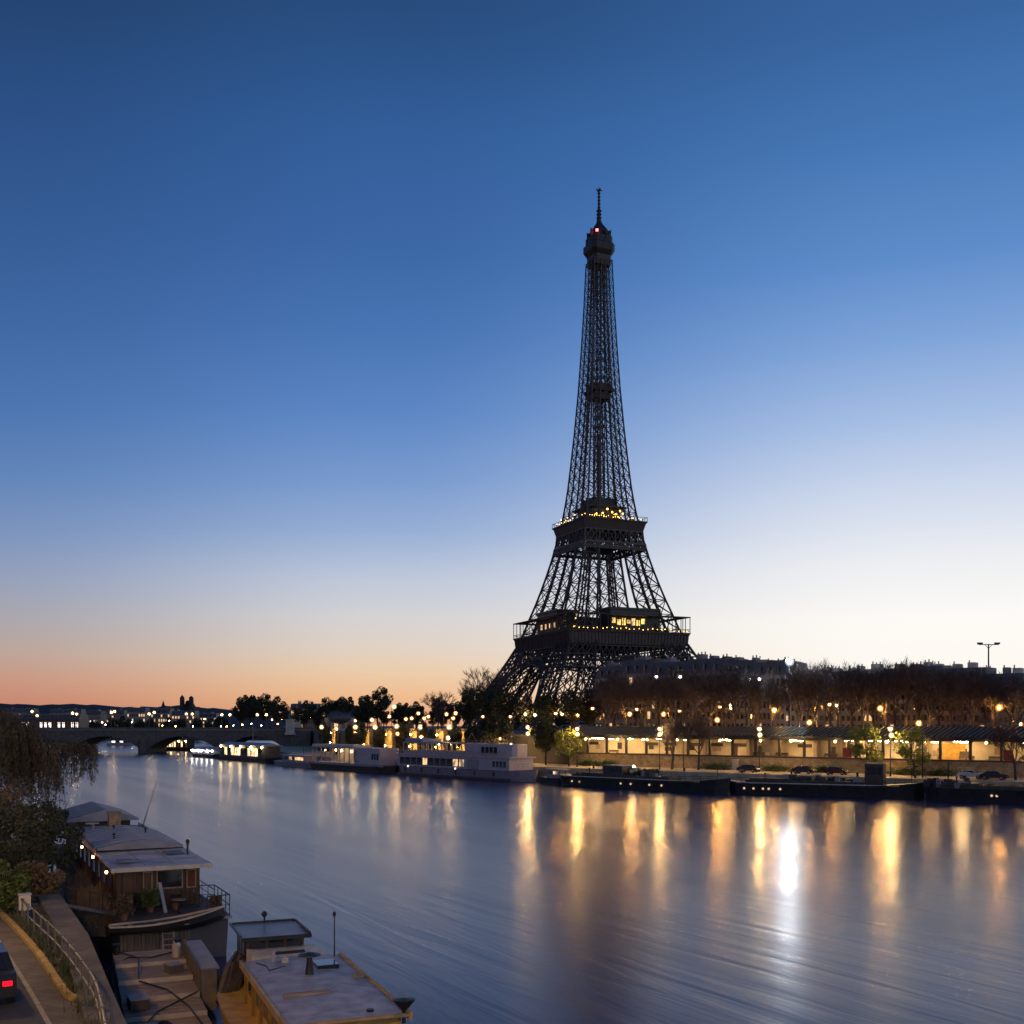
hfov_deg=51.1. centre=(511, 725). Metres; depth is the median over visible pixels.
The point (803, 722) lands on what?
apartment building
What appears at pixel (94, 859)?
window
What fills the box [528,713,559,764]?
quay tree
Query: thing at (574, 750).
quay tree
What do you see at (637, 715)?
bare tree
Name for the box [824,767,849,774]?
parked car
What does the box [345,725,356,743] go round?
quay tree
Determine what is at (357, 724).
town house
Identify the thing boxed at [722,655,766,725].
apartment building
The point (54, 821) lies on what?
bush
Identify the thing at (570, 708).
leafy tree
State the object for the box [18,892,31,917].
meter box
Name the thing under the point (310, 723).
town house
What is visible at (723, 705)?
bare tree
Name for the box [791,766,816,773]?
parked car
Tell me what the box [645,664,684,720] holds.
bare tree
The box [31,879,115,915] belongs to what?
gangway
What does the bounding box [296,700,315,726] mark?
leafy tree
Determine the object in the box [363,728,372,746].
wall niche
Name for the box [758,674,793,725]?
bare tree
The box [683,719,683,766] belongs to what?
quay pole
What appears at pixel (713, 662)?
apartment building
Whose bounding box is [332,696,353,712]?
leafy tree
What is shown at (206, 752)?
restaurant boat
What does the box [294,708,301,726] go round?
bridge pylon
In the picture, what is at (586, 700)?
bare tree
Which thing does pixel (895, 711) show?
bare tree
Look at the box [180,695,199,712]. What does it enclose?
distant church
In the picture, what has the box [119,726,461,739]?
distant ground
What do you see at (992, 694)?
bare tree
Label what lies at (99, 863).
window
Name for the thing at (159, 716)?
distant building
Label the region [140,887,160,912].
potted plant
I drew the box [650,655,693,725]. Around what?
apartment building
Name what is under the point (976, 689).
bare tree
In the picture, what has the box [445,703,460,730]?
leafy tree
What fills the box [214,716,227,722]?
leafy tree
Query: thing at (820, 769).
quay bush
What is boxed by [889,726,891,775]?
street lamp
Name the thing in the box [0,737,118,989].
quay ground
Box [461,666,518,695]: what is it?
bare tree
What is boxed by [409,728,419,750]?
wall niche
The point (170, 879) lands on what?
window
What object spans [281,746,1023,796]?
quay
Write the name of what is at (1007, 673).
apartment building
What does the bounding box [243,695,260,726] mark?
leafy tree
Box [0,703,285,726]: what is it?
hills
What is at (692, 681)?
bare tree
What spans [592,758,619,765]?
quay bush
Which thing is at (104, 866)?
window
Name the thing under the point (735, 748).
service door
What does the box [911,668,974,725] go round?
bare tree
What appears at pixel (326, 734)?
quay tree
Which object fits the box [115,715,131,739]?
leafy tree
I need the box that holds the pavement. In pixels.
[0,917,82,1023]
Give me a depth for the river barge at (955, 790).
167.81 m
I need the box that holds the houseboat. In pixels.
[56,782,231,956]
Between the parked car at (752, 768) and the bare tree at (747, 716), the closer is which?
the parked car at (752, 768)
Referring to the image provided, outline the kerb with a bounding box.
[0,908,76,1000]
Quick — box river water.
[2,740,1023,1023]
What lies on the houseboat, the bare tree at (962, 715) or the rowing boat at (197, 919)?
the rowing boat at (197, 919)
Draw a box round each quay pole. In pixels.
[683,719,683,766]
[922,730,922,777]
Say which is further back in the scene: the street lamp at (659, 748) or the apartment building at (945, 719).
the apartment building at (945, 719)
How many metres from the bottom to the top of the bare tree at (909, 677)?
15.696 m
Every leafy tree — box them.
[90,720,101,726]
[105,717,116,739]
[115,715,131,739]
[133,720,145,726]
[144,718,157,726]
[159,717,175,726]
[173,718,185,726]
[190,717,203,738]
[205,719,216,726]
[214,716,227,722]
[215,719,229,726]
[229,696,250,726]
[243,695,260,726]
[251,693,272,726]
[264,696,289,726]
[281,707,289,723]
[285,707,301,721]
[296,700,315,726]
[296,708,312,726]
[309,711,323,729]
[317,697,336,717]
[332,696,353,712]
[353,696,373,722]
[359,710,375,727]
[363,686,393,722]
[378,710,390,729]
[388,711,399,727]
[393,702,408,724]
[399,706,408,725]
[406,701,427,730]
[425,711,436,729]
[431,698,449,730]
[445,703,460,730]
[455,690,478,728]
[471,688,497,719]
[490,688,518,720]
[512,714,522,729]
[513,694,538,726]
[533,693,559,733]
[553,713,564,726]
[557,689,585,730]
[579,690,603,725]
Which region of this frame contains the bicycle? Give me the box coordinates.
[170,888,202,907]
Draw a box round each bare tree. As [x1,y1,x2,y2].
[420,691,455,728]
[459,679,495,731]
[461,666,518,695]
[578,679,608,725]
[590,672,630,725]
[597,672,655,725]
[599,667,632,725]
[614,673,664,725]
[624,672,661,725]
[628,668,677,725]
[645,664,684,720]
[661,667,695,718]
[669,664,742,725]
[669,666,709,725]
[678,664,721,715]
[699,661,761,725]
[702,671,734,725]
[722,668,780,725]
[735,670,776,725]
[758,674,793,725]
[775,670,828,725]
[783,661,834,725]
[786,658,834,725]
[811,668,851,725]
[813,666,867,725]
[818,661,877,725]
[828,663,890,725]
[847,657,931,725]
[852,667,895,725]
[854,658,904,725]
[878,662,930,725]
[899,657,930,725]
[910,669,955,725]
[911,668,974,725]
[920,665,977,725]
[935,666,1002,725]
[937,668,993,725]
[967,664,1004,725]
[980,675,1015,724]
[988,670,1023,725]
[999,678,1023,725]
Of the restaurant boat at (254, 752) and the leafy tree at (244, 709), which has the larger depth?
the leafy tree at (244, 709)
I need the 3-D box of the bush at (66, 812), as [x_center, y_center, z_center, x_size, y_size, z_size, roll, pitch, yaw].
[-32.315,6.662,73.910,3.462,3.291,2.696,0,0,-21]
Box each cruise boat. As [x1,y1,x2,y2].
[309,744,398,772]
[395,733,537,781]
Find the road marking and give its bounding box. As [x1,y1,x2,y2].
[0,940,51,1023]
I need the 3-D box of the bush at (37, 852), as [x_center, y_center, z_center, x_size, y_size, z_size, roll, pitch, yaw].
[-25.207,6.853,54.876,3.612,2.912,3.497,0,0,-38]
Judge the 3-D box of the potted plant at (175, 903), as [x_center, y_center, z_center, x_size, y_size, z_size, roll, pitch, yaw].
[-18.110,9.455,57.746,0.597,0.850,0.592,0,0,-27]
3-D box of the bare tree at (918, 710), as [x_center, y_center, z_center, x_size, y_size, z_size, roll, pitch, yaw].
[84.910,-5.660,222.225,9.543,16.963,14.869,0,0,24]
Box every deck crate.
[126,992,150,1011]
[163,961,184,974]
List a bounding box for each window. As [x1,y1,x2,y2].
[88,851,90,866]
[93,857,95,871]
[98,861,100,877]
[104,866,105,883]
[109,872,111,889]
[143,871,152,890]
[156,869,182,888]
[186,868,195,887]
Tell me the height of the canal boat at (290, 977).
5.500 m
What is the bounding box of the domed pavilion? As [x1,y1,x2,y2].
[324,710,356,730]
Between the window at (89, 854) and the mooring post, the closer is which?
the mooring post
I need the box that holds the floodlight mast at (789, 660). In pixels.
[785,658,792,725]
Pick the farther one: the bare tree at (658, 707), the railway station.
the bare tree at (658, 707)
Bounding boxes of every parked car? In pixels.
[0,942,16,1002]
[737,765,760,772]
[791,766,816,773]
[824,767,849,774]
[957,770,982,778]
[979,771,1009,779]
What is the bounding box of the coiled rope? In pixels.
[158,1020,172,1023]
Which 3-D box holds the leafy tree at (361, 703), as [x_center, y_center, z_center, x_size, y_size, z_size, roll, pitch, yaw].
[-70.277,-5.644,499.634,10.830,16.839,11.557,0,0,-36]
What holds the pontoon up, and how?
on the river water
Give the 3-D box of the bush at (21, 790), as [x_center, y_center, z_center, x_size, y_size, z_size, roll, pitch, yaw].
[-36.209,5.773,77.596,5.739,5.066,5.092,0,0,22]
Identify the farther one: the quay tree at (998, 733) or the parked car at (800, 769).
the parked car at (800, 769)
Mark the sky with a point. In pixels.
(291, 292)
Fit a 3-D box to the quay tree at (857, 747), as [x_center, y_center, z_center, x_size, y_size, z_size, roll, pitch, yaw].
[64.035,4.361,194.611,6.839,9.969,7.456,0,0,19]
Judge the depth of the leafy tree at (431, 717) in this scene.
498.89 m
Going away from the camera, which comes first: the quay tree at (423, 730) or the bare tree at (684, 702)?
the bare tree at (684, 702)
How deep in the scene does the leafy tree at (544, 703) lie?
277.34 m
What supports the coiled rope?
on the pontoon
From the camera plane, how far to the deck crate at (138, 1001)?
41.43 m
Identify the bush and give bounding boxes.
[0,771,47,839]
[0,781,42,851]
[0,794,66,856]
[0,829,60,877]
[0,858,32,911]
[11,806,85,872]
[15,860,65,897]
[25,799,69,838]
[572,758,597,765]
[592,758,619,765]
[700,762,731,769]
[756,763,790,771]
[808,763,835,772]
[886,765,926,775]
[919,766,960,776]
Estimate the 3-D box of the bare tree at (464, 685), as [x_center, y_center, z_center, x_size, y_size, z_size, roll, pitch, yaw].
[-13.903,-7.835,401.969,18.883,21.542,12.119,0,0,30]
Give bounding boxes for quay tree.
[318,722,331,752]
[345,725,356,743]
[353,722,367,744]
[373,722,386,747]
[395,725,409,752]
[419,722,435,749]
[445,722,462,750]
[463,724,480,742]
[477,712,513,743]
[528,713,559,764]
[553,726,584,765]
[652,712,690,768]
[680,713,716,769]
[845,723,883,762]
[893,726,931,775]
[983,720,1023,779]
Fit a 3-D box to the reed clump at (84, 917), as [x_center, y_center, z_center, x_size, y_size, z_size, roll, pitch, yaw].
[-22.979,9.705,58.046,2.056,2.390,3.318,0,0,17]
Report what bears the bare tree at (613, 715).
on the embankment wall at (533, 751)
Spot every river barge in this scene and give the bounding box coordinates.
[560,764,749,793]
[729,763,931,798]
[923,777,1023,803]
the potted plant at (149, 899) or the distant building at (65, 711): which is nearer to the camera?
the potted plant at (149, 899)
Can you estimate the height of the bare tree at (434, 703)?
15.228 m
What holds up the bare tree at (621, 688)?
on the embankment wall at (533, 751)
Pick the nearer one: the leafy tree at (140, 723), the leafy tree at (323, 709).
the leafy tree at (323, 709)
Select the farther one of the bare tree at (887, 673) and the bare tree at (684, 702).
the bare tree at (684, 702)
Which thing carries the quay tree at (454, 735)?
on the quay
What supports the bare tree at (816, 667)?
on the embankment wall at (533, 751)
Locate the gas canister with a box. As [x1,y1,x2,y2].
[172,939,180,957]
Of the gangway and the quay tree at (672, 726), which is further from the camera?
the quay tree at (672, 726)
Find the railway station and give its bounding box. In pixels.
[568,726,1023,777]
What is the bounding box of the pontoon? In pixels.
[105,939,219,1023]
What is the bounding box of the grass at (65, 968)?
[0,906,110,1023]
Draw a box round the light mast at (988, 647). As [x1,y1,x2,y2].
[977,642,999,666]
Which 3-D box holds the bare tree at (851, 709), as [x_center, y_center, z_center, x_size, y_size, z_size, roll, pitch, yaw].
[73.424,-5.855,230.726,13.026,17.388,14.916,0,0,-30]
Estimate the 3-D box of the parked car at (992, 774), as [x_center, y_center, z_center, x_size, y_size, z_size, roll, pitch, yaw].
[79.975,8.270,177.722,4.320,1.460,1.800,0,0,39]
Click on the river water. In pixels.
(454, 900)
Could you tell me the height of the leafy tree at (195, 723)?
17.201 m
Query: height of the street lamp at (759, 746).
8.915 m
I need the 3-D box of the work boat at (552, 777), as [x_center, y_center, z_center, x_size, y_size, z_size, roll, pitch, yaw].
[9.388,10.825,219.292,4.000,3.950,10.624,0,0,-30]
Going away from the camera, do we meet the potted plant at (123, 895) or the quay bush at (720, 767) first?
the potted plant at (123, 895)
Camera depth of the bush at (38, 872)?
49.62 m
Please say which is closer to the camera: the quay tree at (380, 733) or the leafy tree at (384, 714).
the quay tree at (380, 733)
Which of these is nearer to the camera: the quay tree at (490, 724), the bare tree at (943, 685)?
the bare tree at (943, 685)
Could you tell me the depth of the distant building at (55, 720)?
610.00 m
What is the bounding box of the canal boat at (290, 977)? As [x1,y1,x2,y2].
[217,911,414,1023]
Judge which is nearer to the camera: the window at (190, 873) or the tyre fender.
the tyre fender
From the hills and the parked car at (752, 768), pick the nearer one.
the parked car at (752, 768)
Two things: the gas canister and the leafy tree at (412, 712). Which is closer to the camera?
the gas canister
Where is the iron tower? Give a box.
[460,188,696,729]
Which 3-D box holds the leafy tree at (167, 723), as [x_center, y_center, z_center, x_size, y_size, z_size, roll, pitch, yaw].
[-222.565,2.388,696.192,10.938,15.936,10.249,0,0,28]
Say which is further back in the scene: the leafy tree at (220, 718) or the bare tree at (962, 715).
the leafy tree at (220, 718)
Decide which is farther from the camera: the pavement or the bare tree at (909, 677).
the bare tree at (909, 677)
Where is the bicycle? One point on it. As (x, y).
(190, 898)
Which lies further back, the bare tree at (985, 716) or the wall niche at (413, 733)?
the wall niche at (413, 733)
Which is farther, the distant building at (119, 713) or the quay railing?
the distant building at (119, 713)
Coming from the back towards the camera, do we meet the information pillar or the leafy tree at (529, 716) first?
the leafy tree at (529, 716)
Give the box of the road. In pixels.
[0,973,45,1023]
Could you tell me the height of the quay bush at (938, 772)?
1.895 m
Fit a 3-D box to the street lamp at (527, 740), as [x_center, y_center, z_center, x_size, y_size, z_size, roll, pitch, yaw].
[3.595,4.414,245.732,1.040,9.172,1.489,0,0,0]
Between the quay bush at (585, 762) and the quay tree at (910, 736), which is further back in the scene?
the quay bush at (585, 762)
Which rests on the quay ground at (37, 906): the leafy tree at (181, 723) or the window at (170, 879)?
the leafy tree at (181, 723)
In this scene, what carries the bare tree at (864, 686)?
on the embankment wall at (533, 751)
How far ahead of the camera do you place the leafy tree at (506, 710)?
301.42 m
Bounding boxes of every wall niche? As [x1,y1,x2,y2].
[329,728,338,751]
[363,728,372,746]
[384,728,395,747]
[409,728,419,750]
[435,729,447,749]
[457,729,468,750]
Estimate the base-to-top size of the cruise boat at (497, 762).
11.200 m
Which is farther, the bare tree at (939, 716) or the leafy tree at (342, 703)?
the leafy tree at (342, 703)
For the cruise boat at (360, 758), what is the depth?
278.07 m
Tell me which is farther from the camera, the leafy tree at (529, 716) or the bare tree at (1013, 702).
the leafy tree at (529, 716)
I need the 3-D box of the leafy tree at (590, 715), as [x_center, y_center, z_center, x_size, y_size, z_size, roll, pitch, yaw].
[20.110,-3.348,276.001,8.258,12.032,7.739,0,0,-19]
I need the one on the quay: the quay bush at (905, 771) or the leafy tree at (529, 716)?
the quay bush at (905, 771)
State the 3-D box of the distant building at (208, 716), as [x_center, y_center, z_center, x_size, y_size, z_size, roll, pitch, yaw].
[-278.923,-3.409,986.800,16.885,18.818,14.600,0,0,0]
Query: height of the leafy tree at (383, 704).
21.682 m
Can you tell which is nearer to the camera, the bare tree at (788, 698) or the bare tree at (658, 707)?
the bare tree at (788, 698)
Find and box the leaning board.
[158,882,166,912]
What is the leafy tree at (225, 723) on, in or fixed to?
on the quay ground at (37, 906)
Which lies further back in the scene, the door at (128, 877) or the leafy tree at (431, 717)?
the leafy tree at (431, 717)
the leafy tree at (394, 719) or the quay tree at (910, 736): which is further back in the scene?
the leafy tree at (394, 719)
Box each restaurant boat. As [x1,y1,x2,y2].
[166,738,194,750]
[191,746,219,757]
[219,742,282,762]
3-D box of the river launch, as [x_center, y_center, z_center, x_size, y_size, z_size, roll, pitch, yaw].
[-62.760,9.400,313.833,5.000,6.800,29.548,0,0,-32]
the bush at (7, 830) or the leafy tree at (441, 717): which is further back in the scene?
the leafy tree at (441, 717)
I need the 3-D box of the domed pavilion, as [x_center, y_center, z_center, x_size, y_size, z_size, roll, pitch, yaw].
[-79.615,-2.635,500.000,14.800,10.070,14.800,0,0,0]
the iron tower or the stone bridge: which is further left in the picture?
the stone bridge
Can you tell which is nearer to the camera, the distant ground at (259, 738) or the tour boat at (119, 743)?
the tour boat at (119, 743)
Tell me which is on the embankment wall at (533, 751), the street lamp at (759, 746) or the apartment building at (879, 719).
the apartment building at (879, 719)
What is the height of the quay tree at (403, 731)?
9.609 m
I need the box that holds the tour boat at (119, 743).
[107,740,134,745]
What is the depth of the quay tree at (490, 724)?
255.36 m
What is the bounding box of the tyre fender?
[106,970,111,987]
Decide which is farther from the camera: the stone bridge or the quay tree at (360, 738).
the stone bridge
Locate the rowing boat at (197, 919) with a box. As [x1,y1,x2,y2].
[108,905,224,935]
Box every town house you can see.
[290,700,320,728]
[320,704,364,729]
[394,705,423,730]
[511,714,592,730]
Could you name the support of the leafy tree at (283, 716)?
on the embankment wall at (533, 751)
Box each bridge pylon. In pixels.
[285,711,295,734]
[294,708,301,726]
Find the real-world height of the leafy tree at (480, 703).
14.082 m
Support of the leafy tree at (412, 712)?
on the embankment wall at (533, 751)
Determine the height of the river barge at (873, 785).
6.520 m
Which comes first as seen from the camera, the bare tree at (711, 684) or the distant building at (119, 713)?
the bare tree at (711, 684)
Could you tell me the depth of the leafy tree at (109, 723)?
716.93 m
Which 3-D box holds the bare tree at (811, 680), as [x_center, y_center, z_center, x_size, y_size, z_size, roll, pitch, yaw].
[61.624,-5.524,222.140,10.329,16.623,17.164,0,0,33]
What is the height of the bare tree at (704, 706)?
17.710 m
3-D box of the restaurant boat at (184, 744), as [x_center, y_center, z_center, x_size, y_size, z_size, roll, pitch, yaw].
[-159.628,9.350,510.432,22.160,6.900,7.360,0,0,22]
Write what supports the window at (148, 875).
in the houseboat
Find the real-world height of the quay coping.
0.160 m
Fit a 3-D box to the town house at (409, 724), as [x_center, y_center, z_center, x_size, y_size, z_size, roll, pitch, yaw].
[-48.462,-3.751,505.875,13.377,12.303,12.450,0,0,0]
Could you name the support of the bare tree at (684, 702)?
on the embankment wall at (533, 751)
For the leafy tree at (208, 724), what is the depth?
781.62 m
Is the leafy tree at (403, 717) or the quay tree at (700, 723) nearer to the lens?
the quay tree at (700, 723)
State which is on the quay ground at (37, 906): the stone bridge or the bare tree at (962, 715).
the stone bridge
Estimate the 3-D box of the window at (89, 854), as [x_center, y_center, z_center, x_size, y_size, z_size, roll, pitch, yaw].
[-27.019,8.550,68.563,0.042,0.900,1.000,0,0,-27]
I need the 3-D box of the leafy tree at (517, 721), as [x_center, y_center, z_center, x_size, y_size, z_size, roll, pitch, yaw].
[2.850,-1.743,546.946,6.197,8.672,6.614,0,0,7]
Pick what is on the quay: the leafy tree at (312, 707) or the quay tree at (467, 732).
the quay tree at (467, 732)
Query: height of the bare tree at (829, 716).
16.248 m
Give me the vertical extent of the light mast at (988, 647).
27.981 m
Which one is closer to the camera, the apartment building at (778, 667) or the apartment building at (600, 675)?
the apartment building at (778, 667)
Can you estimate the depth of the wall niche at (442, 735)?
284.01 m
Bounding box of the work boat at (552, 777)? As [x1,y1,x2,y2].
[539,768,569,784]
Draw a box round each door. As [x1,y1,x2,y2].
[123,872,133,894]
[734,747,737,754]
[831,747,835,756]
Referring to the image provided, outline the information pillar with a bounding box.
[732,758,738,769]
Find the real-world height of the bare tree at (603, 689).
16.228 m
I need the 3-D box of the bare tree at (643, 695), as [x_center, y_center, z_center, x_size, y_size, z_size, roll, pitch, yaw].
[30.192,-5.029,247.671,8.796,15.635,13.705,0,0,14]
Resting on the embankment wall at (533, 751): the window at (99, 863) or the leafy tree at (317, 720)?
the leafy tree at (317, 720)
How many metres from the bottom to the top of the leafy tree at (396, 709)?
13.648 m
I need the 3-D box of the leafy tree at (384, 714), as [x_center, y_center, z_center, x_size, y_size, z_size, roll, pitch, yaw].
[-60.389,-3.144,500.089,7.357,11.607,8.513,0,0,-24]
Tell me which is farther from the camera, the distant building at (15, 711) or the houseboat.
the distant building at (15, 711)
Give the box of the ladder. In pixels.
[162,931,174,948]
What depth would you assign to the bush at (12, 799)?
66.30 m
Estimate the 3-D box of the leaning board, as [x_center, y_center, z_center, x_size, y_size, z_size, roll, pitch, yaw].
[-18.685,9.180,57.313,0.183,1.400,1.570,0,0,-30]
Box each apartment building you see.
[595,659,628,725]
[620,655,677,725]
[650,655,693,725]
[685,652,748,725]
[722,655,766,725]
[752,657,807,725]
[784,664,831,725]
[824,664,864,725]
[863,661,900,725]
[900,659,951,725]
[940,660,988,725]
[979,665,1023,725]
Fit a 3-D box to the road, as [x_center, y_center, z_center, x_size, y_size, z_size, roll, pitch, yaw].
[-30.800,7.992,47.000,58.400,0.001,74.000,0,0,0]
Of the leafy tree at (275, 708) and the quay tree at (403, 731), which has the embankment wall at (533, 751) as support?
the leafy tree at (275, 708)
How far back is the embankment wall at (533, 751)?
258.94 m
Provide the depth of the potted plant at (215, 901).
56.57 m
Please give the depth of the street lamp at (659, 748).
220.42 m
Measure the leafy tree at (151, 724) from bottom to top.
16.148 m
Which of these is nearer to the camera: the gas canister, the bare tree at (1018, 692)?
the gas canister
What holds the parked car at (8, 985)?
on the road
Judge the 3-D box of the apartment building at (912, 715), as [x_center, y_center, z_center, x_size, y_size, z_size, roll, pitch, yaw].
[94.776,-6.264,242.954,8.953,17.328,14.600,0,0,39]
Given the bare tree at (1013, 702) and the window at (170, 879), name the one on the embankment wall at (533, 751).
the bare tree at (1013, 702)
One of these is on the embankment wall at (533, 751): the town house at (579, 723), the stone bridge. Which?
the town house at (579, 723)
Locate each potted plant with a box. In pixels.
[114,896,133,920]
[117,894,133,914]
[126,892,140,911]
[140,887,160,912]
[170,893,181,908]
[208,895,221,907]
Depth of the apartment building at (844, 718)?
248.80 m
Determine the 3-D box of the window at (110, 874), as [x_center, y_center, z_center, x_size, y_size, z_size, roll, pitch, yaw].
[-22.066,8.550,58.966,0.042,0.900,1.000,0,0,-27]
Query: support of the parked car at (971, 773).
on the quay
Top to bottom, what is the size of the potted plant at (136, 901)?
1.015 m
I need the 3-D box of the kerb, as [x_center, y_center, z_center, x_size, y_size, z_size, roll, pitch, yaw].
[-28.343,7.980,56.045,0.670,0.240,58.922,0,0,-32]
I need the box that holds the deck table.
[171,898,185,913]
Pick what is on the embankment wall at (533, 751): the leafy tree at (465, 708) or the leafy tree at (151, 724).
the leafy tree at (465, 708)
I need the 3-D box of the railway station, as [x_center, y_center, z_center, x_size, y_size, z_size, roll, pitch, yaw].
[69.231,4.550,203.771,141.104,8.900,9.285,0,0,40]
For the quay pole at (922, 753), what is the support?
on the quay
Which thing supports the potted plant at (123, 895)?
on the houseboat
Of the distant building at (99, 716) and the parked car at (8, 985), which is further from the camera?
the distant building at (99, 716)
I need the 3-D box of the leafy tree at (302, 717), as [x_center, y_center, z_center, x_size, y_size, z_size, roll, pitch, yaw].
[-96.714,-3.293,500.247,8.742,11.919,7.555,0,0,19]
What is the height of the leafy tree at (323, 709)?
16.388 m
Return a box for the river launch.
[274,746,318,767]
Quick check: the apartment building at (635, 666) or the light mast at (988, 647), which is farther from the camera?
the light mast at (988, 647)
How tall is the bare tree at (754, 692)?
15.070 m
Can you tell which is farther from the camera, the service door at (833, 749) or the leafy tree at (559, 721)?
the leafy tree at (559, 721)
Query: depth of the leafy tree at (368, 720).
498.19 m
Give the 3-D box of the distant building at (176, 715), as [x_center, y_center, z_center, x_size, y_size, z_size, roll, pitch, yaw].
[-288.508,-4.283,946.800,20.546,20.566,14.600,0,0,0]
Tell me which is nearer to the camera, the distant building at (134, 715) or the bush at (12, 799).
the bush at (12, 799)
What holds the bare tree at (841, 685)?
on the embankment wall at (533, 751)
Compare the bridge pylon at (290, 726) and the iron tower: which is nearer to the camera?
the bridge pylon at (290, 726)
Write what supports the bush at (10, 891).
on the quay ground at (37, 906)
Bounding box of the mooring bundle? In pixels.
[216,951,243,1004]
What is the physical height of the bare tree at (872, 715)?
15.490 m
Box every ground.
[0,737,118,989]
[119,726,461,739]
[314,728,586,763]
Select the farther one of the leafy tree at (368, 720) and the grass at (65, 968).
the leafy tree at (368, 720)
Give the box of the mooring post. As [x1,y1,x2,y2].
[112,943,120,954]
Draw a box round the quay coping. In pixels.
[2,833,126,1023]
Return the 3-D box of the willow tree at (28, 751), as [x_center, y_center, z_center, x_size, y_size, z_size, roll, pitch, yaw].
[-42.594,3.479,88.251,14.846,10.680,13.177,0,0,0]
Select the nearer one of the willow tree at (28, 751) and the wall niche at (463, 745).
the willow tree at (28, 751)
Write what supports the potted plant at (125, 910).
on the houseboat
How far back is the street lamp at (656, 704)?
248.30 m
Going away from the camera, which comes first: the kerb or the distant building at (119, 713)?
the kerb
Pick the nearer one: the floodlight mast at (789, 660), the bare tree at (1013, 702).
the bare tree at (1013, 702)
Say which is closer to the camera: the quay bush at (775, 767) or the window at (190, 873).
the window at (190, 873)
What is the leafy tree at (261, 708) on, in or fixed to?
on the embankment wall at (533, 751)
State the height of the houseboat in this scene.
8.810 m
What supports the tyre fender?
attached to the pontoon
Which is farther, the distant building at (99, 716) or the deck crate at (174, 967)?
the distant building at (99, 716)
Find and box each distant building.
[4,707,38,721]
[17,712,88,739]
[49,708,85,713]
[86,709,106,726]
[105,708,126,725]
[127,707,149,726]
[151,707,173,726]
[171,709,198,726]
[199,712,219,726]
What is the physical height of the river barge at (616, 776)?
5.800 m
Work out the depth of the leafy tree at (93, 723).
751.15 m
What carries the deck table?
on the houseboat
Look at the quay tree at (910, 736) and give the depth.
189.26 m
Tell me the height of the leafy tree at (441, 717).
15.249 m
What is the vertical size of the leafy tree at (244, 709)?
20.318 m
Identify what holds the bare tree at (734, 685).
on the embankment wall at (533, 751)
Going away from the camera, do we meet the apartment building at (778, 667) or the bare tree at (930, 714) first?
the bare tree at (930, 714)
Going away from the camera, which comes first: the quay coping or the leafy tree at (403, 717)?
the quay coping
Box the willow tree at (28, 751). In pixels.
[0,709,99,808]
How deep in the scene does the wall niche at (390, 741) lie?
307.11 m
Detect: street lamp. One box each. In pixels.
[526,725,528,756]
[655,675,657,725]
[659,726,660,768]
[758,726,760,771]
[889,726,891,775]
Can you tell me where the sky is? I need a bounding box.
[0,0,1023,725]
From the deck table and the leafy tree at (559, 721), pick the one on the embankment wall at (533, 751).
the leafy tree at (559, 721)
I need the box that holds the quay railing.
[0,876,107,1023]
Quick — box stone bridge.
[33,727,317,752]
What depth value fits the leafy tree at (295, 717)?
498.48 m

